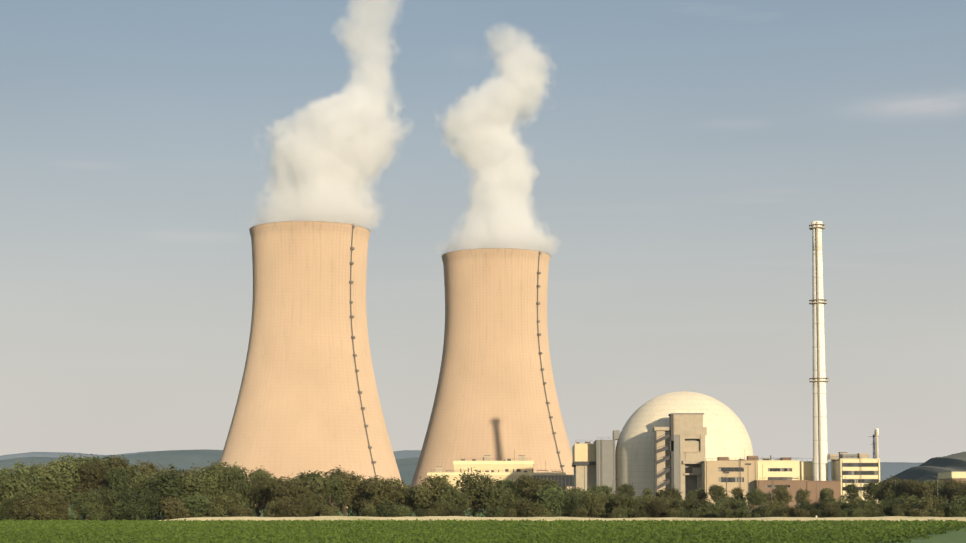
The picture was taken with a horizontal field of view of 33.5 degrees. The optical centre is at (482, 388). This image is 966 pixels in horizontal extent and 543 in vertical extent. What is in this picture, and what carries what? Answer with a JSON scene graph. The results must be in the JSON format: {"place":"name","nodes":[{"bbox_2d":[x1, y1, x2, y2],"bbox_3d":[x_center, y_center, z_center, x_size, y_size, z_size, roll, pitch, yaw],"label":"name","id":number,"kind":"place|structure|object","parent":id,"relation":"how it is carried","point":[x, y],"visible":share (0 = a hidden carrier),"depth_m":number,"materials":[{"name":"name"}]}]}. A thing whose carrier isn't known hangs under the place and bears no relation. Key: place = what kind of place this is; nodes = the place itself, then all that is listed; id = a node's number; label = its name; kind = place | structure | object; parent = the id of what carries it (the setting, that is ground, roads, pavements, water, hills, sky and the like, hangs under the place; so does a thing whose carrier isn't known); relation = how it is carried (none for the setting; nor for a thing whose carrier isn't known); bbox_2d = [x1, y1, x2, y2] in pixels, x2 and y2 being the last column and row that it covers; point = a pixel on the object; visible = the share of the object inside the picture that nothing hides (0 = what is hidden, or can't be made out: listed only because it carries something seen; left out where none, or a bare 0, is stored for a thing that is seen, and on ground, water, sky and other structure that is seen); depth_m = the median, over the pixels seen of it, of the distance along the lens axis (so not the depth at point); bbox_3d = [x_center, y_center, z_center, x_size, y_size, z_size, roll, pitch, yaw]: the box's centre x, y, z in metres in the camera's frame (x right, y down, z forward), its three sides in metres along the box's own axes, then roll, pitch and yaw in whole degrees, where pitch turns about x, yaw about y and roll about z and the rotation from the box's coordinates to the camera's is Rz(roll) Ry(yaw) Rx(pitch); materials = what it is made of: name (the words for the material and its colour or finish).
{"place":"outdoors","nodes":[
{"label":"outdoors","id":0,"kind":"place"},
{"bbox_2d":[0,450,418,485],"bbox_3d":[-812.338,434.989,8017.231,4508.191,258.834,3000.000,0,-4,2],"label":"hills","id":1,"kind":"structure","parent":0,"point":[183,459],"depth_m":7360.12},
{"bbox_2d":[0,449,922,481],"bbox_3d":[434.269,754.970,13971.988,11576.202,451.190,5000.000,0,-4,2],"label":"hills","id":2,"kind":"structure","parent":0,"point":[888,469],"depth_m":13169.86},
{"bbox_2d":[0,518,965,542],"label":"crop field","id":3,"kind":"structure","parent":0,"point":[419,531],"depth_m":186.69,"materials":[{"name":"green plant"}]},
{"bbox_2d":[0,0,965,462],"label":"sky","id":4,"kind":"structure","parent":0,"point":[673,162],"materials":[{"name":"blue"}]},
{"bbox_2d":[427,461,573,508],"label":"low building","id":5,"kind":"structure","parent":0,"point":[562,478],"depth_m":777.29,"materials":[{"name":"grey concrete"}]},
{"bbox_2d":[35,503,965,542],"bbox_3d":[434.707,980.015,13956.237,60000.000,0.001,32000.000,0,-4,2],"label":"terrain","id":6,"kind":"structure","parent":0,"point":[955,536],"depth_m":186.23,"materials":[{"name":"green plant"}]},
{"bbox_2d":[0,494,21,519],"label":"bush","id":7,"kind":"object","parent":6,"relation":"on","point":[8,501],"visible":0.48,"depth_m":322.60,"materials":[{"name":"green plant"}]},
{"bbox_2d":[0,460,41,519],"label":"tree","id":8,"kind":"object","parent":6,"relation":"on","point":[10,486],"visible":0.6,"depth_m":329.87,"materials":[{"name":"green plant"}]},
{"bbox_2d":[7,493,36,520],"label":"bush","id":9,"kind":"object","parent":6,"relation":"on","point":[22,506],"visible":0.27,"depth_m":322.01,"materials":[{"name":"green plant"}]},
{"bbox_2d":[10,490,68,520],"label":"bush","id":10,"kind":"object","parent":6,"relation":"on","point":[31,511],"visible":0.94,"depth_m":319.88,"materials":[{"name":"green plant"}]},
{"bbox_2d":[13,454,83,502],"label":"tree","id":11,"kind":"object","parent":6,"relation":"on","point":[53,478],"visible":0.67,"depth_m":336.39,"materials":[{"name":"green plant"}]},
{"bbox_2d":[37,499,70,519],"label":"bush","id":12,"kind":"object","parent":6,"relation":"on","point":[62,512],"visible":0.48,"depth_m":321.28,"materials":[{"name":"green plant"}]},
{"bbox_2d":[65,489,105,520],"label":"bush","id":13,"kind":"object","parent":6,"relation":"on","point":[90,496],"visible":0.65,"depth_m":321.52,"materials":[{"name":"green plant"}]},
{"bbox_2d":[60,454,112,519],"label":"tree","id":14,"kind":"object","parent":6,"relation":"on","point":[79,459],"visible":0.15,"depth_m":346.96,"materials":[{"name":"green plant"}]},
{"bbox_2d":[72,456,110,498],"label":"tree","id":15,"kind":"object","parent":6,"relation":"on","point":[96,471],"visible":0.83,"depth_m":340.77,"materials":[{"name":"green plant"}]},
{"bbox_2d":[75,501,107,520],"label":"bush","id":16,"kind":"object","parent":6,"relation":"on","point":[88,508],"visible":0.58,"depth_m":320.92,"materials":[{"name":"green plant"}]},
{"bbox_2d":[98,465,131,498],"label":"tree","id":17,"kind":"object","parent":6,"relation":"on","point":[117,478],"visible":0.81,"depth_m":331.95,"materials":[{"name":"green plant"}]},
{"bbox_2d":[100,455,141,475],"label":"tree","id":18,"kind":"object","parent":6,"relation":"on","point":[119,462],"visible":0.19,"depth_m":355.42,"materials":[{"name":"green plant"}]},
{"bbox_2d":[109,499,134,519],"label":"bush","id":19,"kind":"object","parent":6,"relation":"on","point":[115,510],"visible":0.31,"depth_m":318.68,"materials":[{"name":"green plant"}]},
{"bbox_2d":[97,490,151,520],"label":"bush","id":20,"kind":"object","parent":6,"relation":"on","point":[110,501],"visible":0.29,"depth_m":322.02,"materials":[{"name":"green plant"}]},
{"bbox_2d":[115,464,159,518],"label":"tree","id":21,"kind":"object","parent":6,"relation":"on","point":[132,478],"visible":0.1,"depth_m":348.34,"materials":[{"name":"green plant"}]},
{"bbox_2d":[116,484,163,519],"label":"bush","id":22,"kind":"object","parent":6,"relation":"on","point":[143,501],"visible":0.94,"depth_m":317.28,"materials":[{"name":"green plant"}]},
{"bbox_2d":[132,459,169,478],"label":"tree","id":23,"kind":"object","parent":6,"relation":"on","point":[150,467],"visible":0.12,"depth_m":355.87,"materials":[{"name":"green plant"}]},
{"bbox_2d":[135,467,174,519],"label":"tree","id":24,"kind":"object","parent":6,"relation":"on","point":[142,482],"visible":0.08,"depth_m":343.68,"materials":[{"name":"green plant"}]},
{"bbox_2d":[141,464,191,519],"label":"tree","id":25,"kind":"object","parent":6,"relation":"on","point":[166,484],"visible":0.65,"depth_m":326.67,"materials":[{"name":"green plant"}]},
{"bbox_2d":[157,494,192,519],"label":"bush","id":26,"kind":"object","parent":6,"relation":"on","point":[173,509],"visible":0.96,"depth_m":316.50,"materials":[{"name":"green plant"}]},
{"bbox_2d":[181,491,211,517],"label":"bush","id":27,"kind":"object","parent":6,"relation":"on","point":[192,503],"visible":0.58,"depth_m":319.73,"materials":[{"name":"green plant"}]},
{"bbox_2d":[171,465,229,501],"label":"tree","id":28,"kind":"object","parent":6,"relation":"on","point":[203,483],"visible":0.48,"depth_m":326.77,"materials":[{"name":"green plant"}]},
{"bbox_2d":[189,487,246,516],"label":"bush","id":29,"kind":"object","parent":6,"relation":"on","point":[219,505],"visible":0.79,"depth_m":322.19,"materials":[{"name":"green plant"}]},
{"bbox_2d":[196,462,243,500],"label":"tree","id":30,"kind":"object","parent":6,"relation":"on","point":[214,468],"visible":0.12,"depth_m":333.66,"materials":[{"name":"green plant"}]},
{"bbox_2d":[208,462,255,509],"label":"tree","id":31,"kind":"object","parent":6,"relation":"on","point":[236,480],"visible":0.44,"depth_m":329.85,"materials":[{"name":"green plant"}]},
{"bbox_2d":[227,505,256,516],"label":"bush","id":32,"kind":"object","parent":6,"relation":"on","point":[239,511],"visible":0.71,"depth_m":317.17,"materials":[{"name":"green plant"}]},
{"bbox_2d":[243,465,277,516],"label":"tree","id":33,"kind":"object","parent":6,"relation":"on","point":[261,475],"visible":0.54,"depth_m":345.07,"materials":[{"name":"green plant"}]},
{"bbox_2d":[247,476,278,516],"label":"tree","id":34,"kind":"object","parent":6,"relation":"on","point":[264,494],"visible":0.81,"depth_m":337.06,"materials":[{"name":"green plant"}]},
{"bbox_2d":[263,500,285,516],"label":"bush","id":35,"kind":"object","parent":6,"relation":"on","point":[270,507],"visible":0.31,"depth_m":320.91,"materials":[{"name":"green plant"}]},
{"bbox_2d":[273,500,306,516],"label":"bush","id":36,"kind":"object","parent":6,"relation":"on","point":[287,509],"visible":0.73,"depth_m":316.88,"materials":[{"name":"green plant"}]},
{"bbox_2d":[264,476,322,516],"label":"tree","id":37,"kind":"object","parent":6,"relation":"on","point":[292,493],"visible":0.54,"depth_m":324.96,"materials":[{"name":"green plant"}]},
{"bbox_2d":[292,494,319,516],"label":"bush","id":38,"kind":"object","parent":6,"relation":"on","point":[310,507],"visible":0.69,"depth_m":318.42,"materials":[{"name":"green plant"}]},
{"bbox_2d":[289,470,328,501],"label":"tree","id":39,"kind":"object","parent":6,"relation":"on","point":[309,476],"visible":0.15,"depth_m":338.74,"materials":[{"name":"green plant"}]},
{"bbox_2d":[219,221,402,507],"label":"cooling tower","id":40,"kind":"structure","parent":6,"relation":"on","point":[308,398],"depth_m":875.14,"materials":[{"name":"concrete"}]},
{"bbox_2d":[306,475,333,504],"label":"tree","id":41,"kind":"object","parent":6,"relation":"on","point":[317,482],"visible":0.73,"depth_m":334.43,"materials":[{"name":"green plant"}]},
{"bbox_2d":[319,506,341,515],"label":"bush","id":42,"kind":"object","parent":6,"relation":"on","point":[328,511],"visible":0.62,"depth_m":317.33,"materials":[{"name":"green plant"}]},
{"bbox_2d":[319,474,348,507],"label":"tree","id":43,"kind":"object","parent":6,"relation":"on","point":[337,495],"visible":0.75,"depth_m":336.24,"materials":[{"name":"green plant"}]},
{"bbox_2d":[329,471,369,515],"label":"tree","id":44,"kind":"object","parent":6,"relation":"on","point":[352,486],"visible":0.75,"depth_m":341.78,"materials":[{"name":"green plant"}]},
{"bbox_2d":[340,475,372,515],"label":"tree","id":45,"kind":"object","parent":6,"relation":"on","point":[355,498],"visible":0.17,"depth_m":351.51,"materials":[{"name":"green plant"}]},
{"bbox_2d":[370,499,400,516],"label":"bush","id":46,"kind":"object","parent":6,"relation":"on","point":[386,510],"visible":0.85,"depth_m":319.60,"materials":[{"name":"green plant"}]},
{"bbox_2d":[360,475,414,516],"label":"tree","id":47,"kind":"object","parent":6,"relation":"on","point":[390,493],"visible":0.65,"depth_m":335.72,"materials":[{"name":"green plant"}]},
{"bbox_2d":[391,505,412,516],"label":"bush","id":48,"kind":"object","parent":6,"relation":"on","point":[402,511],"visible":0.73,"depth_m":318.88,"materials":[{"name":"green plant"}]},
{"bbox_2d":[397,487,424,516],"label":"tree","id":49,"kind":"object","parent":6,"relation":"on","point":[409,490],"visible":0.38,"depth_m":340.02,"materials":[{"name":"green plant"}]},
{"bbox_2d":[411,474,460,509],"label":"tree","id":50,"kind":"object","parent":6,"relation":"on","point":[428,493],"visible":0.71,"depth_m":330.89,"materials":[{"name":"green plant"}]},
{"bbox_2d":[433,501,457,515],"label":"bush","id":51,"kind":"object","parent":6,"relation":"on","point":[446,511],"visible":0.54,"depth_m":320.25,"materials":[{"name":"green plant"}]},
{"bbox_2d":[429,486,463,509],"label":"tree","id":52,"kind":"object","parent":6,"relation":"on","point":[447,496],"visible":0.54,"depth_m":326.47,"materials":[{"name":"green plant"}]},
{"bbox_2d":[442,485,472,511],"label":"tree","id":53,"kind":"object","parent":6,"relation":"on","point":[464,504],"visible":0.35,"depth_m":329.29,"materials":[{"name":"green plant"}]},
{"bbox_2d":[453,467,502,516],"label":"tree","id":54,"kind":"object","parent":6,"relation":"on","point":[472,485],"visible":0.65,"depth_m":334.04,"materials":[{"name":"green plant"}]},
{"bbox_2d":[410,248,573,489],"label":"cooling tower","id":55,"kind":"structure","parent":6,"relation":"on","point":[495,396],"depth_m":967.18,"materials":[{"name":"concrete"}]},
{"bbox_2d":[481,485,515,516],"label":"tree","id":56,"kind":"object","parent":6,"relation":"on","point":[496,501],"visible":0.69,"depth_m":329.69,"materials":[{"name":"green plant"}]},
{"bbox_2d":[510,474,545,501],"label":"tree","id":57,"kind":"object","parent":6,"relation":"on","point":[529,486],"visible":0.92,"depth_m":329.49,"materials":[{"name":"green plant"}]},
{"bbox_2d":[508,496,548,516],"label":"bush","id":58,"kind":"object","parent":6,"relation":"on","point":[527,509],"visible":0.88,"depth_m":317.97,"materials":[{"name":"green plant"}]},
{"bbox_2d":[529,481,570,516],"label":"tree","id":59,"kind":"object","parent":6,"relation":"on","point":[549,497],"visible":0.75,"depth_m":322.37,"materials":[{"name":"green plant"}]},
{"bbox_2d":[557,492,582,516],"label":"bush","id":60,"kind":"object","parent":6,"relation":"on","point":[573,503],"visible":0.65,"depth_m":325.10,"materials":[{"name":"green plant"}]},
{"bbox_2d":[572,444,595,490],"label":"switchgear building","id":61,"kind":"structure","parent":6,"relation":"on","point":[583,453],"depth_m":644.08,"materials":[{"name":"beige concrete"}]},
{"bbox_2d":[580,490,612,517],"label":"bush","id":62,"kind":"object","parent":6,"relation":"on","point":[591,504],"visible":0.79,"depth_m":328.52,"materials":[{"name":"green plant"}]},
{"bbox_2d":[593,440,615,494],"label":"grey building","id":63,"kind":"structure","parent":6,"relation":"on","point":[605,467],"depth_m":635.60,"materials":[{"name":"grey concrete"}]},
{"bbox_2d":[604,491,647,517],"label":"bush","id":64,"kind":"object","parent":6,"relation":"on","point":[619,502],"visible":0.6,"depth_m":334.77,"materials":[{"name":"green plant"}]},
{"bbox_2d":[617,483,635,497],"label":"tree","id":65,"kind":"object","parent":6,"relation":"on","point":[629,489],"visible":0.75,"depth_m":538.51,"materials":[{"name":"green plant"}]},
{"bbox_2d":[647,498,666,517],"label":"bush","id":66,"kind":"object","parent":6,"relation":"on","point":[658,506],"visible":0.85,"depth_m":321.49,"materials":[{"name":"green plant"}]},
{"bbox_2d":[655,485,682,500],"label":"tree","id":67,"kind":"object","parent":6,"relation":"on","point":[671,492],"visible":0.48,"depth_m":543.81,"materials":[{"name":"green plant"}]},
{"bbox_2d":[664,498,686,515],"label":"bush","id":68,"kind":"object","parent":6,"relation":"on","point":[676,503],"visible":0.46,"depth_m":325.54,"materials":[{"name":"green plant"}]},
{"bbox_2d":[652,413,706,500],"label":"building","id":69,"kind":"structure","parent":6,"relation":"on","point":[687,432],"depth_m":607.78,"materials":[{"name":"grey concrete"}]},
{"bbox_2d":[684,486,708,503],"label":"tree","id":70,"kind":"object","parent":6,"relation":"on","point":[699,494],"visible":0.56,"depth_m":552.18,"materials":[{"name":"green plant"}]},
{"bbox_2d":[683,499,713,517],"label":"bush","id":71,"kind":"object","parent":6,"relation":"on","point":[693,504],"visible":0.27,"depth_m":330.10,"materials":[{"name":"green plant"}]},
{"bbox_2d":[696,501,725,517],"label":"bush","id":72,"kind":"object","parent":6,"relation":"on","point":[712,513],"visible":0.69,"depth_m":328.30,"materials":[{"name":"green plant"}]},
{"bbox_2d":[707,484,728,503],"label":"tree","id":73,"kind":"object","parent":6,"relation":"on","point":[715,491],"visible":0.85,"depth_m":542.38,"materials":[{"name":"green plant"}]},
{"bbox_2d":[517,463,937,500],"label":"site lamp posts","id":74,"kind":"object","parent":6,"relation":"on","point":[584,465],"visible":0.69,"depth_m":548.91,"materials":[{"name":"grey"}]},
{"bbox_2d":[718,507,737,517],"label":"bush","id":75,"kind":"object","parent":6,"relation":"on","point":[727,512],"visible":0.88,"depth_m":319.68,"materials":[{"name":"green plant"}]},
{"bbox_2d":[712,494,751,511],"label":"bush","id":76,"kind":"object","parent":6,"relation":"on","point":[731,503],"visible":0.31,"depth_m":336.84,"materials":[{"name":"green plant"}]},
{"bbox_2d":[744,486,768,504],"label":"tree","id":77,"kind":"object","parent":6,"relation":"on","point":[755,496],"visible":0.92,"depth_m":545.49,"materials":[{"name":"green plant"}]},
{"bbox_2d":[753,503,779,517],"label":"bush","id":78,"kind":"object","parent":6,"relation":"on","point":[764,511],"visible":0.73,"depth_m":328.34,"materials":[{"name":"green plant"}]},
{"bbox_2d":[766,484,792,503],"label":"tree","id":79,"kind":"object","parent":6,"relation":"on","point":[783,494],"visible":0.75,"depth_m":546.85,"materials":[{"name":"green plant"}]},
{"bbox_2d":[754,480,808,507],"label":"brown workshop","id":80,"kind":"structure","parent":6,"relation":"on","point":[793,486],"depth_m":587.00,"materials":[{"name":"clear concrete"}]},
{"bbox_2d":[794,487,811,504],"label":"tree","id":81,"kind":"object","parent":6,"relation":"on","point":[801,496],"visible":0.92,"depth_m":552.20,"materials":[{"name":"green plant"}]},
{"bbox_2d":[809,221,828,480],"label":"chimney","id":82,"kind":"object","parent":6,"relation":"on","point":[820,454],"visible":0.94,"depth_m":617.70,"materials":[{"name":"grey concrete"}]},
{"bbox_2d":[808,481,840,504],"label":"building base","id":83,"kind":"object","parent":6,"relation":"on","point":[835,486],"depth_m":602.32,"materials":[{"name":"brown concrete"}]},
{"bbox_2d":[839,482,860,500],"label":"tree","id":84,"kind":"object","parent":6,"relation":"on","point":[852,490],"visible":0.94,"depth_m":536.14,"materials":[{"name":"green plant"}]},
{"bbox_2d":[849,497,879,516],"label":"bush","id":85,"kind":"object","parent":6,"relation":"on","point":[859,504],"visible":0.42,"depth_m":321.85,"materials":[{"name":"green plant"}]},
{"bbox_2d":[862,481,882,500],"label":"tree","id":86,"kind":"object","parent":6,"relation":"on","point":[874,490],"visible":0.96,"depth_m":551.34,"materials":[{"name":"green plant"}]},
{"bbox_2d":[876,475,897,502],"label":"tree","id":87,"kind":"object","parent":6,"relation":"on","point":[885,485],"visible":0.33,"depth_m":554.14,"materials":[{"name":"green plant"}]},
{"bbox_2d":[876,499,905,516],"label":"bush","id":88,"kind":"object","parent":6,"relation":"on","point":[886,510],"visible":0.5,"depth_m":336.22,"materials":[{"name":"green plant"}]},
{"bbox_2d":[880,479,909,500],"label":"tree","id":89,"kind":"object","parent":6,"relation":"on","point":[889,493],"visible":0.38,"depth_m":546.38,"materials":[{"name":"green plant"}]},
{"bbox_2d":[900,478,918,500],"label":"tree","id":90,"kind":"object","parent":6,"relation":"on","point":[905,488],"visible":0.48,"depth_m":540.56,"materials":[{"name":"green plant"}]},
{"bbox_2d":[899,493,929,506],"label":"bush","id":91,"kind":"object","parent":6,"relation":"on","point":[909,500],"visible":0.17,"depth_m":348.05,"materials":[{"name":"green plant"}]},
{"bbox_2d":[908,481,934,499],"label":"tree","id":92,"kind":"object","parent":6,"relation":"on","point":[923,490],"visible":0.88,"depth_m":535.52,"materials":[{"name":"green plant"}]},
{"bbox_2d":[917,493,947,516],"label":"bush","id":93,"kind":"object","parent":6,"relation":"on","point":[931,502],"visible":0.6,"depth_m":326.34,"materials":[{"name":"green plant"}]},
{"bbox_2d":[936,502,963,516],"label":"bush","id":94,"kind":"object","parent":6,"relation":"on","point":[955,512],"visible":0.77,"depth_m":324.26,"materials":[{"name":"green plant"}]},
{"bbox_2d":[941,477,965,500],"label":"tree","id":95,"kind":"object","parent":6,"relation":"on","point":[955,483],"visible":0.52,"depth_m":546.01,"materials":[{"name":"green plant"}]},
{"bbox_2d":[950,485,965,500],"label":"tree","id":96,"kind":"object","parent":6,"relation":"on","point":[959,491],"visible":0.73,"depth_m":539.25,"materials":[{"name":"green plant"}]},
{"bbox_2d":[950,495,965,516],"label":"bush","id":97,"kind":"object","parent":6,"relation":"on","point":[959,501],"visible":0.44,"depth_m":342.32,"materials":[{"name":"green plant"}]},
{"bbox_2d":[159,516,965,521],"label":"dirt track","id":98,"kind":"structure","parent":0,"point":[467,518],"depth_m":288.86,"materials":[{"name":"beige soil"}]},
{"bbox_2d":[615,391,752,498],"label":"reactor dome","id":99,"kind":"structure","parent":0,"point":[727,435],"depth_m":627.56,"materials":[{"name":"beige concrete"}]},
{"bbox_2d":[701,461,756,511],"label":"office block","id":100,"kind":"structure","parent":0,"point":[718,472],"depth_m":593.97,"materials":[{"name":"beige concrete"}]},
{"bbox_2d":[757,460,799,479],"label":"office block","id":101,"kind":"structure","parent":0,"point":[781,468],"depth_m":599.46,"materials":[{"name":"beige concrete"}]},
{"bbox_2d":[799,462,812,480],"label":"storage tank","id":102,"kind":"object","parent":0,"point":[806,469],"depth_m":622.90,"materials":[{"name":"beige metal"}]},
{"bbox_2d":[831,459,879,502],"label":"office block","id":103,"kind":"structure","parent":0,"point":[852,470],"depth_m":604.56,"materials":[{"name":"beige concrete"}]},
{"bbox_2d":[828,453,868,459],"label":"roof plant","id":104,"kind":"object","parent":103,"relation":"on","point":[850,456],"visible":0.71,"depth_m":611.01,"materials":[{"name":"white metal"}]},
{"bbox_2d":[882,452,965,501],"bbox_3d":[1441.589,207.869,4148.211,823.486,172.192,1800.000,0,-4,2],"label":"hill terrain","id":105,"kind":"structure","parent":0,"point":[926,470],"depth_m":3955.23,"materials":[{"name":"green plant"}]},
{"bbox_2d":[938,471,965,486],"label":"building","id":106,"kind":"structure","parent":0,"point":[948,475],"depth_m":888.43,"materials":[{"name":"beige concrete"}]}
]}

